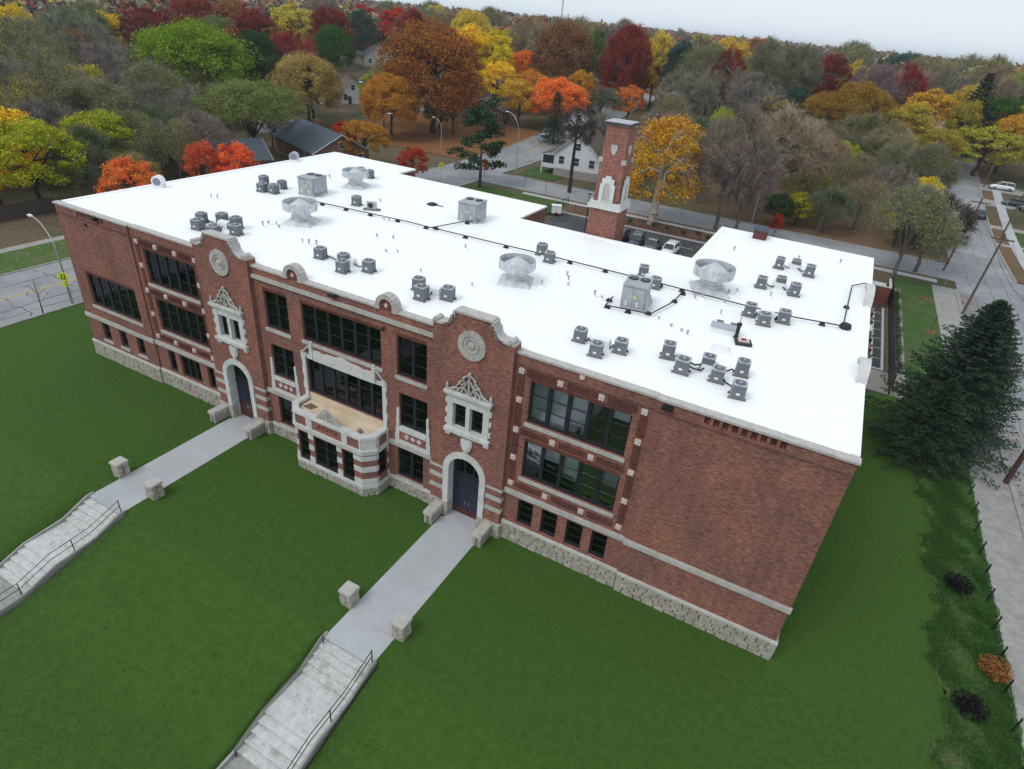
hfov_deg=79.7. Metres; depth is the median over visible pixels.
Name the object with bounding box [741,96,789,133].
autumn tree
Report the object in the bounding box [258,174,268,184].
air conditioner
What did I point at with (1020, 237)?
front yards
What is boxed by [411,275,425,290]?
air conditioner
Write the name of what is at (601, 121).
bare tree
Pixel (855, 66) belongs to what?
autumn tree
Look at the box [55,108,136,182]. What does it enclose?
autumn tree
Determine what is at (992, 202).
driveway
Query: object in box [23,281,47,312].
sapling
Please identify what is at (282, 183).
air conditioner
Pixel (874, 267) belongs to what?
sidewalk
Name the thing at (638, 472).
school building
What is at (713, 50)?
autumn tree
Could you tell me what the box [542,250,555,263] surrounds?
air conditioner
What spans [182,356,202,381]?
window
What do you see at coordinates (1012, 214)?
utility pole
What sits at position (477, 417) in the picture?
window
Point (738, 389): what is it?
air conditioner
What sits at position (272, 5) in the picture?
autumn tree
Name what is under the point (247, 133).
thinning tree
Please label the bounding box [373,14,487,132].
autumn tree
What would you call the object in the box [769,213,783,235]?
autumn tree
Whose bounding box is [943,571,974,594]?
shrub
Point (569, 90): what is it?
autumn tree
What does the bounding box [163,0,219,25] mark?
autumn tree
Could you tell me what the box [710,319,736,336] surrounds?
roof hatch
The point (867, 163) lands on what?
thinning tree
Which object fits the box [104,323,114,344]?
window
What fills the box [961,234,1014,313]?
utility pole
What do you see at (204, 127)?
bare tree
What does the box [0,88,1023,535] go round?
street kerb
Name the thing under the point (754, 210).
street lamp
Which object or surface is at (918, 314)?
lawn
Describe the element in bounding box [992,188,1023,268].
sidewalk
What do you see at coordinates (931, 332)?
mulch ring
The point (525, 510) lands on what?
window
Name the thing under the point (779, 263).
air conditioner
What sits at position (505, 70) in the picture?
autumn tree
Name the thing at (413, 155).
autumn tree
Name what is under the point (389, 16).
autumn tree
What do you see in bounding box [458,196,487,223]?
package unit
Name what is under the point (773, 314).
pipe box
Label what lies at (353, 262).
pipe box
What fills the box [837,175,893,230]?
bare tree
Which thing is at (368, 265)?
air conditioner
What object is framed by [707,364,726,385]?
air conditioner
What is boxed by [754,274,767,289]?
air conditioner
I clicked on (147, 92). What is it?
bare tree
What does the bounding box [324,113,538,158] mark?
leaf carpet
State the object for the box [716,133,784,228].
bare tree
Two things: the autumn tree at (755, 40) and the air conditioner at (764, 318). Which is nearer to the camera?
the air conditioner at (764, 318)
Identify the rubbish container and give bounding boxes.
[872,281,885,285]
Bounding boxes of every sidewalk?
[0,235,64,252]
[522,192,936,282]
[931,284,1023,766]
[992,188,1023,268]
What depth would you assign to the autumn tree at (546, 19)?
336.99 m
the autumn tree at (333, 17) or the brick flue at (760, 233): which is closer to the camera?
the brick flue at (760, 233)
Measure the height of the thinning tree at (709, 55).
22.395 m
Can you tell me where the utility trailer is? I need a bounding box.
[548,204,567,215]
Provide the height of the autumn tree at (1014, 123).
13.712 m
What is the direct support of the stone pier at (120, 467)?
on the lawn at (76, 409)
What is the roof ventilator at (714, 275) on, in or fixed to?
on the school building
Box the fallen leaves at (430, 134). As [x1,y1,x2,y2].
[358,117,514,155]
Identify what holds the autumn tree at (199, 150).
on the ground at (20, 227)
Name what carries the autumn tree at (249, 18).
on the ground at (20, 227)
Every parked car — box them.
[622,227,629,241]
[628,230,645,245]
[643,237,662,249]
[661,239,679,253]
[868,332,872,340]
[868,342,871,350]
[975,209,986,218]
[983,156,1005,164]
[989,181,1014,191]
[1001,198,1023,205]
[1018,205,1023,210]
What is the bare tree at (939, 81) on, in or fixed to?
on the ground at (20, 227)
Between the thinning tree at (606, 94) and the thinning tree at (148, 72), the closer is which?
the thinning tree at (148, 72)
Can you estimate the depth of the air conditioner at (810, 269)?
45.52 m
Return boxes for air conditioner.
[190,217,205,231]
[195,211,209,222]
[206,223,220,231]
[215,211,228,223]
[228,223,243,236]
[229,215,243,228]
[256,182,268,192]
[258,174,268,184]
[268,183,279,194]
[277,179,287,189]
[313,245,328,260]
[335,258,350,274]
[337,251,349,258]
[351,195,362,206]
[361,258,376,273]
[368,169,374,178]
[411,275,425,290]
[412,283,430,302]
[439,284,456,302]
[535,242,547,255]
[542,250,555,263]
[571,325,587,344]
[586,339,604,359]
[611,336,628,355]
[637,263,649,275]
[651,275,662,290]
[659,339,676,361]
[671,354,691,376]
[698,352,716,368]
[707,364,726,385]
[727,378,747,401]
[732,357,750,378]
[741,301,757,318]
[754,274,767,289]
[755,310,772,327]
[772,256,785,270]
[775,308,791,325]
[776,274,787,283]
[786,281,801,297]
[792,258,801,265]
[802,263,816,278]
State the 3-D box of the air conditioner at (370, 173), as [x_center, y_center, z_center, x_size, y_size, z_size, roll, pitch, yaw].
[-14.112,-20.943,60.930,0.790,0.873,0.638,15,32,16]
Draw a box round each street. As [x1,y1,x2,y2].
[0,86,675,325]
[482,173,954,280]
[923,105,1023,512]
[1015,283,1023,297]
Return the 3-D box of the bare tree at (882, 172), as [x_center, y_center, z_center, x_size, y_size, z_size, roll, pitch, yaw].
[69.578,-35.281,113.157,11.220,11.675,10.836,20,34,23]
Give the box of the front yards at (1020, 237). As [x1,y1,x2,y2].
[1014,232,1023,251]
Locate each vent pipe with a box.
[590,290,597,298]
[666,323,674,329]
[682,329,690,337]
[699,292,704,300]
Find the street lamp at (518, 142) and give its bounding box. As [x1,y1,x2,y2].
[506,111,518,172]
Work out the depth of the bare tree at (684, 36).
344.06 m
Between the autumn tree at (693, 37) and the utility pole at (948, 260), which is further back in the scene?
the autumn tree at (693, 37)
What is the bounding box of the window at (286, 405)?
[280,397,295,431]
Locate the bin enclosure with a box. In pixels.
[872,278,891,305]
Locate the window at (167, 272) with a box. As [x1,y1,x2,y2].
[145,250,201,304]
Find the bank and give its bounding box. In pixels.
[912,454,1022,768]
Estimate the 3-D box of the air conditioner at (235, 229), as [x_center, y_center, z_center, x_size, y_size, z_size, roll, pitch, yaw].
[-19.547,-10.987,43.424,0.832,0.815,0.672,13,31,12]
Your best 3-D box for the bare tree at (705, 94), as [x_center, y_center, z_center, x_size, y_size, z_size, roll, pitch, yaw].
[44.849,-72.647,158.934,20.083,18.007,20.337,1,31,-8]
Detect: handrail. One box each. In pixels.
[0,500,120,601]
[234,634,323,756]
[287,650,372,768]
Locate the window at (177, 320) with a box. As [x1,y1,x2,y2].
[157,299,210,352]
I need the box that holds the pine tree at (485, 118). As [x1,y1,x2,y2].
[446,95,506,186]
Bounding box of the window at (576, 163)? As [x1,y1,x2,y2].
[574,158,579,166]
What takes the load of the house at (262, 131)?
on the ground at (20, 227)
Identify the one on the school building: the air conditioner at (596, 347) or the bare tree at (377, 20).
the air conditioner at (596, 347)
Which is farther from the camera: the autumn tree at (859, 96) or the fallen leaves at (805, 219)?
the autumn tree at (859, 96)
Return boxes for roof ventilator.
[281,197,321,227]
[341,167,370,190]
[497,253,535,289]
[689,259,736,298]
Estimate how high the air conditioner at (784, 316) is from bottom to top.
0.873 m
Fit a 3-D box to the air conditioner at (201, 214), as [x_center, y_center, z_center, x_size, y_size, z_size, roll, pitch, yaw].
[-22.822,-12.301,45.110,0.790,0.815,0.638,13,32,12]
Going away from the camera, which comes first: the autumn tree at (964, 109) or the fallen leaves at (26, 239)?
the fallen leaves at (26, 239)
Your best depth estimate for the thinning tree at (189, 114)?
108.69 m
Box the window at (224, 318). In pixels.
[222,316,228,334]
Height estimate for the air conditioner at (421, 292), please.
0.951 m
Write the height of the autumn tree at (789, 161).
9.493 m
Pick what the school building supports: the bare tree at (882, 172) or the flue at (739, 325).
the flue at (739, 325)
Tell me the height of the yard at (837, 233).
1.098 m
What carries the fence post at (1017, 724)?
on the bank
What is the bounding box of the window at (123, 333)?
[121,330,130,351]
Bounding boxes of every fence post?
[986,588,995,600]
[993,616,1002,629]
[998,646,1008,659]
[1002,679,1013,693]
[1010,718,1023,731]
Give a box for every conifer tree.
[536,91,568,144]
[936,72,998,158]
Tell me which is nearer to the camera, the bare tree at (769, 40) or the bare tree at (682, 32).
the bare tree at (769, 40)
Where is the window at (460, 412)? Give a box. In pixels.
[455,404,465,426]
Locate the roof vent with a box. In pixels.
[734,337,751,347]
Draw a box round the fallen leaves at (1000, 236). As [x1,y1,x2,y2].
[977,174,1023,303]
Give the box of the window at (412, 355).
[395,336,427,389]
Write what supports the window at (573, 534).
in the school building
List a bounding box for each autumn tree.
[0,1,47,60]
[0,106,51,186]
[0,115,88,198]
[0,142,34,209]
[55,62,118,114]
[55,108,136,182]
[58,27,112,63]
[60,3,119,52]
[93,155,160,193]
[96,9,133,48]
[110,4,171,65]
[120,15,264,106]
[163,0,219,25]
[181,138,222,177]
[186,76,313,137]
[192,13,239,30]
[194,55,235,82]
[209,140,262,172]
[211,0,256,33]
[219,28,282,74]
[222,25,242,38]
[230,8,263,34]
[230,50,270,86]
[232,6,277,36]
[253,54,288,85]
[262,1,324,45]
[264,3,279,28]
[265,50,345,121]
[268,28,303,55]
[305,54,337,117]
[307,3,355,68]
[312,22,359,79]
[331,119,357,142]
[337,119,390,154]
[347,7,378,51]
[350,2,376,15]
[357,72,373,94]
[358,71,426,138]
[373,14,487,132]
[377,6,407,36]
[394,146,429,173]
[395,4,426,55]
[421,92,458,137]
[424,3,447,21]
[425,102,451,127]
[434,67,473,134]
[449,8,495,42]
[449,66,481,90]
[456,21,491,99]
[473,27,514,95]
[473,45,503,89]
[478,59,517,97]
[482,159,488,171]
[496,77,543,127]
[500,27,519,50]
[509,49,545,74]
[512,15,542,29]
[513,67,547,111]
[527,14,548,26]
[527,14,595,92]
[527,76,592,128]
[547,49,578,90]
[564,69,598,103]
[586,23,607,82]
[595,23,654,109]
[597,64,641,94]
[611,84,647,119]
[628,30,665,65]
[634,70,658,104]
[641,64,675,104]
[644,28,675,107]
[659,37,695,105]
[674,42,752,117]
[687,33,713,44]
[707,105,737,141]
[710,44,746,111]
[718,35,757,75]
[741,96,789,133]
[746,35,766,49]
[761,193,798,225]
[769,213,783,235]
[775,142,815,186]
[781,191,818,225]
[782,83,812,135]
[795,89,848,135]
[795,175,830,200]
[802,51,853,110]
[824,78,900,142]
[827,140,863,173]
[833,58,869,115]
[878,101,935,158]
[879,199,925,246]
[881,52,918,68]
[895,87,959,130]
[896,50,926,99]
[913,126,965,174]
[916,176,946,201]
[939,83,984,129]
[944,98,983,152]
[948,125,1023,175]
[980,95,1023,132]
[985,112,1023,172]
[989,94,1023,125]
[989,105,1023,134]
[998,70,1023,104]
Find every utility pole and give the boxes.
[814,170,842,235]
[942,198,990,269]
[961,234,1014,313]
[983,145,1008,186]
[1001,189,1023,237]
[1003,450,1023,483]
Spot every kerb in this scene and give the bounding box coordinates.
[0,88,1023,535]
[0,181,476,327]
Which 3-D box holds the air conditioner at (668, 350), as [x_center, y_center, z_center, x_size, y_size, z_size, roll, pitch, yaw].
[8.269,-1.835,32.339,0.832,0.951,0.672,13,31,12]
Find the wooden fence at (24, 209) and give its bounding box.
[0,197,55,221]
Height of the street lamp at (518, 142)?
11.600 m
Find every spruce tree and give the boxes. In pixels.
[863,299,1023,489]
[866,378,974,487]
[898,326,1023,468]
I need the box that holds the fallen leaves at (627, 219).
[514,196,880,278]
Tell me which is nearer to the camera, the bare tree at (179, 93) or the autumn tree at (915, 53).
the bare tree at (179, 93)
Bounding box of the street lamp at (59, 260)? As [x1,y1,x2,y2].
[27,214,73,303]
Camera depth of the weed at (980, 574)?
38.31 m
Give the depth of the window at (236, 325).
42.35 m
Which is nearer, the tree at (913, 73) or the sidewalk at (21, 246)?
the sidewalk at (21, 246)
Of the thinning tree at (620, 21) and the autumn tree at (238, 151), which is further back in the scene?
the thinning tree at (620, 21)
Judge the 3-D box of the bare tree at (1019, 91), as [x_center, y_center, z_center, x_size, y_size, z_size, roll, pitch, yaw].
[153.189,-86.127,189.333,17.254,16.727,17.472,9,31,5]
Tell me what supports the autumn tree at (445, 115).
on the ground at (20, 227)
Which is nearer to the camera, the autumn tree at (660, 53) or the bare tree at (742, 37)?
the autumn tree at (660, 53)
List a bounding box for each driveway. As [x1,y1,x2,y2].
[980,184,1023,195]
[983,199,1020,210]
[990,225,1023,233]
[997,243,1023,249]
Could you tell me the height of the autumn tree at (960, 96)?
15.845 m
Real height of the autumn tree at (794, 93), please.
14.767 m
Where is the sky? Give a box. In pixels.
[362,0,1023,64]
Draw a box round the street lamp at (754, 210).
[751,196,758,222]
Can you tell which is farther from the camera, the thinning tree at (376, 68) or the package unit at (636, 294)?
the thinning tree at (376, 68)
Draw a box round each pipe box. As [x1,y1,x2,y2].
[205,219,229,229]
[326,255,361,266]
[429,284,441,296]
[588,335,613,349]
[644,272,658,277]
[676,355,732,386]
[756,308,776,321]
[767,279,788,290]
[784,261,804,271]
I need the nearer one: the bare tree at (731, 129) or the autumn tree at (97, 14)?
the bare tree at (731, 129)
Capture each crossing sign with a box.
[56,271,71,303]
[439,162,444,174]
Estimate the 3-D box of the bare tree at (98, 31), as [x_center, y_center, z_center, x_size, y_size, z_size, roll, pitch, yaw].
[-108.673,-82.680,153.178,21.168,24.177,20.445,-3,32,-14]
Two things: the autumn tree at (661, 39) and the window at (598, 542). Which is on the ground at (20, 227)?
the autumn tree at (661, 39)
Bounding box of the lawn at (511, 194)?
[462,183,568,215]
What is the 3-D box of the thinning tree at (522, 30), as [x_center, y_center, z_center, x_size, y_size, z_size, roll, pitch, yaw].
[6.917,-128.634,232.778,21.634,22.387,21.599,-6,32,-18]
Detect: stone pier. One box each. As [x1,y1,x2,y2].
[109,456,130,478]
[142,477,164,500]
[338,580,359,608]
[390,612,412,641]
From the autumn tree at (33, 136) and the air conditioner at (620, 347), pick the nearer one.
the air conditioner at (620, 347)
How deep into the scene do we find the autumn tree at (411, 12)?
198.43 m
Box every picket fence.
[545,198,568,214]
[574,204,711,240]
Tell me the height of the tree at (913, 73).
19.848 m
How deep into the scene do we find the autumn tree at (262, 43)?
176.03 m
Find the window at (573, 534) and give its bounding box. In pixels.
[564,520,582,547]
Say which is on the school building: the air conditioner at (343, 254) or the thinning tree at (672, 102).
the air conditioner at (343, 254)
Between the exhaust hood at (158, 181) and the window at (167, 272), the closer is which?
the window at (167, 272)
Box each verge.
[0,239,69,273]
[972,146,1023,282]
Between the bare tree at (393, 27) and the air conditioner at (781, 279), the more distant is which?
the bare tree at (393, 27)
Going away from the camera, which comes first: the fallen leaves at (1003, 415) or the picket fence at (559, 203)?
the fallen leaves at (1003, 415)
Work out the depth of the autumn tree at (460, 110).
153.90 m
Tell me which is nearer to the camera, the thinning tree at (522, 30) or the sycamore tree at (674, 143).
the sycamore tree at (674, 143)
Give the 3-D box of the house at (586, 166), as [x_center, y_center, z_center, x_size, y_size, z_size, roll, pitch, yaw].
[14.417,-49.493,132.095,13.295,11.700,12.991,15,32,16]
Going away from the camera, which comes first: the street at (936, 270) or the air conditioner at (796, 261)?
the air conditioner at (796, 261)
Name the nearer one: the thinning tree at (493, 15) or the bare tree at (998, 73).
the bare tree at (998, 73)
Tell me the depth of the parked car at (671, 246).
88.74 m
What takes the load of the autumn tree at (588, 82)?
on the ground at (20, 227)
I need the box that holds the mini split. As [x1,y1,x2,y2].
[363,201,380,210]
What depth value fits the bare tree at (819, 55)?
242.61 m
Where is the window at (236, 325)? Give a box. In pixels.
[233,320,240,339]
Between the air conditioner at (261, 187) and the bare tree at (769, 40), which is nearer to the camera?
the air conditioner at (261, 187)
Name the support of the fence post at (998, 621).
on the bank
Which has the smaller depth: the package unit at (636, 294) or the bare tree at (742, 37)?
the package unit at (636, 294)
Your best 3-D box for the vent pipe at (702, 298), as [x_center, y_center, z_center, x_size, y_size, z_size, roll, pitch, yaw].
[12.460,-5.780,40.035,0.422,0.527,0.422,7,31,3]
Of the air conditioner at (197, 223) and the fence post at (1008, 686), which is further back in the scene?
the air conditioner at (197, 223)
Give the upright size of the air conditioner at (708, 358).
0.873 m
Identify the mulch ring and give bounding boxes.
[920,296,931,300]
[924,330,937,334]
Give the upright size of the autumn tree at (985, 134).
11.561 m
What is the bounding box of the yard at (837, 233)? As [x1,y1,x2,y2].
[676,176,934,259]
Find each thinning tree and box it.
[0,7,82,65]
[0,39,78,87]
[0,68,55,158]
[4,25,75,81]
[5,56,111,110]
[18,78,102,123]
[40,71,145,164]
[40,155,101,196]
[43,122,118,192]
[61,0,112,29]
[96,108,177,180]
[107,148,163,183]
[117,58,194,115]
[123,99,182,167]
[141,116,206,178]
[166,47,230,109]
[169,107,230,140]
[223,79,263,137]
[268,72,315,115]
[359,67,397,125]
[370,59,385,84]
[376,0,406,14]
[414,0,444,12]
[415,4,449,28]
[479,4,511,26]
[504,13,549,66]
[568,13,599,58]
[582,86,625,115]
[609,16,636,34]
[631,153,654,193]
[646,91,693,147]
[675,40,720,116]
[681,113,727,144]
[683,126,729,202]
[722,172,759,215]
[745,32,801,112]
[775,171,822,217]
[777,41,826,104]
[795,169,841,216]
[802,186,858,231]
[823,110,917,163]
[824,36,881,79]
[826,150,879,190]
[855,177,966,280]
[873,138,929,193]
[898,140,966,191]
[938,52,988,100]
[957,51,1019,90]
[1009,65,1023,89]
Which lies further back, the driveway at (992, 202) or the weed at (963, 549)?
the driveway at (992, 202)
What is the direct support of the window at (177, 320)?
in the school building
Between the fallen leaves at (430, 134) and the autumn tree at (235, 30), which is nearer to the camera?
the fallen leaves at (430, 134)
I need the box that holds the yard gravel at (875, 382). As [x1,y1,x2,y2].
[865,369,887,393]
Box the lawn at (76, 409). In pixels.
[0,303,946,768]
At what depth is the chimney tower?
48.32 m
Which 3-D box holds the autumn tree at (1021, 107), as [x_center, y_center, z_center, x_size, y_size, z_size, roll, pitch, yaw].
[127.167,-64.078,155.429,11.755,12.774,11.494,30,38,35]
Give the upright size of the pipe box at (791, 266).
0.500 m
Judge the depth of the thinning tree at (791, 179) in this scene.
110.78 m
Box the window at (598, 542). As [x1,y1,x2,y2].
[588,531,607,557]
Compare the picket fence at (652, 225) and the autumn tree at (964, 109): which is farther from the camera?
the autumn tree at (964, 109)
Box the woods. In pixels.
[0,0,1023,102]
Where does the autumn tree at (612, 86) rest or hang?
on the ground at (20, 227)
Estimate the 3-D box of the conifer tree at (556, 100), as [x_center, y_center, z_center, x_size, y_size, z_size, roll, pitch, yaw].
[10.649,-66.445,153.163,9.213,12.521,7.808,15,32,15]
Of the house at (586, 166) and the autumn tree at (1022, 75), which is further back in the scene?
the autumn tree at (1022, 75)
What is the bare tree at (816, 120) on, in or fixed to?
on the ground at (20, 227)
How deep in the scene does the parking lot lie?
94.47 m
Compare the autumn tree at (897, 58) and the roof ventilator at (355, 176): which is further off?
the autumn tree at (897, 58)
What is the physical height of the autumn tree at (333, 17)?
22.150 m
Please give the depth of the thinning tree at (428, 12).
250.05 m
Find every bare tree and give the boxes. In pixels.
[0,51,52,107]
[2,95,83,177]
[26,0,114,69]
[29,8,112,47]
[74,44,168,102]
[76,35,144,83]
[80,71,168,153]
[129,82,198,161]
[169,81,243,131]
[169,107,233,155]
[246,104,292,149]
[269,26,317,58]
[297,0,324,33]
[307,0,345,65]
[356,12,381,46]
[387,9,423,58]
[403,53,434,76]
[436,6,462,27]
[524,15,579,77]
[567,119,604,139]
[590,108,617,136]
[593,19,650,85]
[596,144,636,164]
[599,24,621,67]
[635,108,679,166]
[644,110,699,179]
[649,67,724,116]
[665,32,724,103]
[669,27,688,40]
[673,33,691,40]
[680,54,762,115]
[687,97,778,231]
[711,115,747,181]
[715,70,789,122]
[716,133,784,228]
[730,98,837,212]
[735,34,749,46]
[753,36,781,50]
[763,108,837,167]
[764,50,803,95]
[798,134,854,177]
[799,52,833,96]
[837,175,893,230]
[847,57,903,135]
[859,123,920,168]
[863,163,921,222]
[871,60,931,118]
[884,66,938,119]
[888,188,984,272]
[896,51,960,98]
[925,66,975,123]
[966,63,1021,143]
[985,79,1023,114]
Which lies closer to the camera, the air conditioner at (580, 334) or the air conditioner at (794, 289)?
the air conditioner at (580, 334)
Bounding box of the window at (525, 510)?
[517,500,532,526]
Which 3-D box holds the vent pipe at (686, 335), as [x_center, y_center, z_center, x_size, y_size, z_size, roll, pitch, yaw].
[9.990,-2.928,34.954,0.461,0.432,0.461,7,31,3]
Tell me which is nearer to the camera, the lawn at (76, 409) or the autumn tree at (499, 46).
the lawn at (76, 409)
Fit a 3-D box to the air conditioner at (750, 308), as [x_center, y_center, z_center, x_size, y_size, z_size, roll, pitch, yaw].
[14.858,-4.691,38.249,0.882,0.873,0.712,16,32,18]
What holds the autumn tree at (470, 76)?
on the ground at (20, 227)
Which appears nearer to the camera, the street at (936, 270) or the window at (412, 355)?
the window at (412, 355)
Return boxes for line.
[0,95,644,300]
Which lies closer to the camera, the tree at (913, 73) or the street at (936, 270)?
the street at (936, 270)
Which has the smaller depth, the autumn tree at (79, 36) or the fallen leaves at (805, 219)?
the fallen leaves at (805, 219)
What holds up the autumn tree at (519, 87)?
on the ground at (20, 227)
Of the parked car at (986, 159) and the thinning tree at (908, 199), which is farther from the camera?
the parked car at (986, 159)
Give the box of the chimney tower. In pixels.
[586,118,639,241]
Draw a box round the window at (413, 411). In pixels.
[401,393,426,434]
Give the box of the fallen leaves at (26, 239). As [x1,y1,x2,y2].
[1,212,58,269]
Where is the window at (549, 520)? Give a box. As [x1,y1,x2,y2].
[540,509,557,536]
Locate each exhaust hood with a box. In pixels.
[151,175,165,187]
[289,151,298,161]
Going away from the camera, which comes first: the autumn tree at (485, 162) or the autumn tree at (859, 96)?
the autumn tree at (485, 162)
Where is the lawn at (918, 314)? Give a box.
[894,277,942,399]
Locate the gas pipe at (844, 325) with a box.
[317,201,865,330]
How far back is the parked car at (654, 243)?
89.67 m
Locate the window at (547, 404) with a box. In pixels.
[524,382,631,462]
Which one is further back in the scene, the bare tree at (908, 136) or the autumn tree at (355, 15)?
the autumn tree at (355, 15)
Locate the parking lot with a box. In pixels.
[544,211,883,392]
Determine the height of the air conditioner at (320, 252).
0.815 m
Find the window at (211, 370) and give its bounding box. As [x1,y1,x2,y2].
[209,367,216,387]
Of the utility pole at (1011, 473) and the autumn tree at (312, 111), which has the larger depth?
the autumn tree at (312, 111)
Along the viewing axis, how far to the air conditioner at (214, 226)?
42.64 m
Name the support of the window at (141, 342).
in the school building
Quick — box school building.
[52,152,874,660]
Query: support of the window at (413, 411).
in the school building
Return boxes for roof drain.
[427,202,442,206]
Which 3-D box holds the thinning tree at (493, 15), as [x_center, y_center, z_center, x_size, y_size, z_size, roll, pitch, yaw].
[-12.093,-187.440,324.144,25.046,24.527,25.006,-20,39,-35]
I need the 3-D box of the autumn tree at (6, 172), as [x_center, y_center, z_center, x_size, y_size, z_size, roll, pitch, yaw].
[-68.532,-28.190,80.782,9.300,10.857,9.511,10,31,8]
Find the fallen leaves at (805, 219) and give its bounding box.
[677,184,929,257]
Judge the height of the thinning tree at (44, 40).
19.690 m
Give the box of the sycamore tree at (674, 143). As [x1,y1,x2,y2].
[628,113,714,224]
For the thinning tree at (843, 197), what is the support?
on the ground at (20, 227)
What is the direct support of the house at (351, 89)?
on the ground at (20, 227)
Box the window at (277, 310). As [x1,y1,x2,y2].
[265,291,291,338]
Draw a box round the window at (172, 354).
[169,350,178,371]
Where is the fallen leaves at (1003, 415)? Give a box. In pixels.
[962,296,1023,505]
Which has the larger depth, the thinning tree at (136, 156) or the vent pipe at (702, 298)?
the thinning tree at (136, 156)
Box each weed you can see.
[957,545,971,553]
[960,638,972,646]
[967,582,981,593]
[973,570,988,581]
[980,640,1003,656]
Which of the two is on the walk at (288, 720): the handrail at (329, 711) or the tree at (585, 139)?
the handrail at (329, 711)
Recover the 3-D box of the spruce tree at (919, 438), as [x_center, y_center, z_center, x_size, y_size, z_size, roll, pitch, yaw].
[32.499,2.893,47.516,8.161,7.797,7.800,-9,34,-23]
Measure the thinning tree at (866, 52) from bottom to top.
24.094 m
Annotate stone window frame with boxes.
[270,357,300,398]
[300,341,387,427]
[395,407,430,454]
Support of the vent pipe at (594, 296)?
on the school building
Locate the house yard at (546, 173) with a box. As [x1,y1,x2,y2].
[517,167,562,180]
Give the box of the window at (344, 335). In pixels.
[302,304,382,371]
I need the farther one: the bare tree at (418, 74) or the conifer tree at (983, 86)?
the bare tree at (418, 74)
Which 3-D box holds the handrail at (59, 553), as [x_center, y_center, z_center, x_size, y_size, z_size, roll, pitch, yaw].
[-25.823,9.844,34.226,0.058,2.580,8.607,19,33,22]
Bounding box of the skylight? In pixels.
[709,343,731,355]
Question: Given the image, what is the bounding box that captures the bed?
[561,204,713,242]
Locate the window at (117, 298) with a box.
[88,273,143,326]
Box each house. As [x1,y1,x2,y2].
[189,135,273,174]
[257,107,296,133]
[272,118,371,158]
[310,84,336,105]
[337,74,361,106]
[357,43,395,67]
[400,90,430,112]
[461,93,511,124]
[540,128,604,182]
[562,105,604,136]
[579,74,612,92]
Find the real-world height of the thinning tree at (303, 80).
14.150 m
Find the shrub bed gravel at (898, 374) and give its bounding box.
[890,288,905,397]
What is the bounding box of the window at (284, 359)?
[273,344,294,380]
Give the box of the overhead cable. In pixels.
[993,237,1023,300]
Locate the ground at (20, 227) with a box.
[0,1,1023,695]
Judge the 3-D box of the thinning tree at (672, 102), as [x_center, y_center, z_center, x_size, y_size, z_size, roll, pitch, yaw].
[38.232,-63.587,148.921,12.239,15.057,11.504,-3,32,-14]
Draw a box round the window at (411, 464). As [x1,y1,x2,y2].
[396,447,423,488]
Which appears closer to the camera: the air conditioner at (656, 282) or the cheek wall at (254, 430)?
the air conditioner at (656, 282)
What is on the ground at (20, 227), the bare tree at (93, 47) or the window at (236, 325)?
the bare tree at (93, 47)
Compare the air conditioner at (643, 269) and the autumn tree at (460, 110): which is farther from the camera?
the autumn tree at (460, 110)
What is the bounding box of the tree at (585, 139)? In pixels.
[557,106,597,192]
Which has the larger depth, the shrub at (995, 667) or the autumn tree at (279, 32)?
the autumn tree at (279, 32)
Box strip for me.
[526,191,934,278]
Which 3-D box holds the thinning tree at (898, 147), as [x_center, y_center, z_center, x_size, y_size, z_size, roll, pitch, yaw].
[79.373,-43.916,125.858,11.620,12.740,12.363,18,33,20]
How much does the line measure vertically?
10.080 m
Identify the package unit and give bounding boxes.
[296,172,327,196]
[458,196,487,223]
[619,274,653,311]
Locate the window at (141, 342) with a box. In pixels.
[138,338,148,359]
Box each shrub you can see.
[895,325,902,332]
[896,349,902,356]
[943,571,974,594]
[950,688,990,723]
[977,652,1015,683]
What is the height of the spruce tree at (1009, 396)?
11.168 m
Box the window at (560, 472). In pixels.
[518,441,619,517]
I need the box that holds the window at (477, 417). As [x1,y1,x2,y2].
[471,410,482,433]
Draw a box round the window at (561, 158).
[558,156,564,163]
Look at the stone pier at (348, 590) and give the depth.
32.57 m
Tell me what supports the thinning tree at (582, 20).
on the ground at (20, 227)
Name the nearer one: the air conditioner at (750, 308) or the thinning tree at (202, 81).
the air conditioner at (750, 308)
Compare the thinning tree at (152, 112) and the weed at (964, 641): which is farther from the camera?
the thinning tree at (152, 112)
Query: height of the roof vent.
0.300 m
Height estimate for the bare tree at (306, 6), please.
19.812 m
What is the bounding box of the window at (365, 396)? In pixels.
[308,358,382,418]
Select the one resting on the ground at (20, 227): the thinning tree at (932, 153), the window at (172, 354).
the thinning tree at (932, 153)
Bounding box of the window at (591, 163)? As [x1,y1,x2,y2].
[588,160,594,168]
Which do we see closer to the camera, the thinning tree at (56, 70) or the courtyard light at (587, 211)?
the courtyard light at (587, 211)
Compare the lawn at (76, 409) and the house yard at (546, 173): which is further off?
the house yard at (546, 173)
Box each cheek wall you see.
[208,403,228,422]
[244,419,264,439]
[423,499,442,524]
[471,521,491,547]
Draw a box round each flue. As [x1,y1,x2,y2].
[733,317,741,337]
[752,226,770,240]
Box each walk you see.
[0,418,246,617]
[216,515,472,768]
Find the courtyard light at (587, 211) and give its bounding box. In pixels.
[584,193,591,232]
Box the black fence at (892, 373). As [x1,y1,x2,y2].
[888,275,896,392]

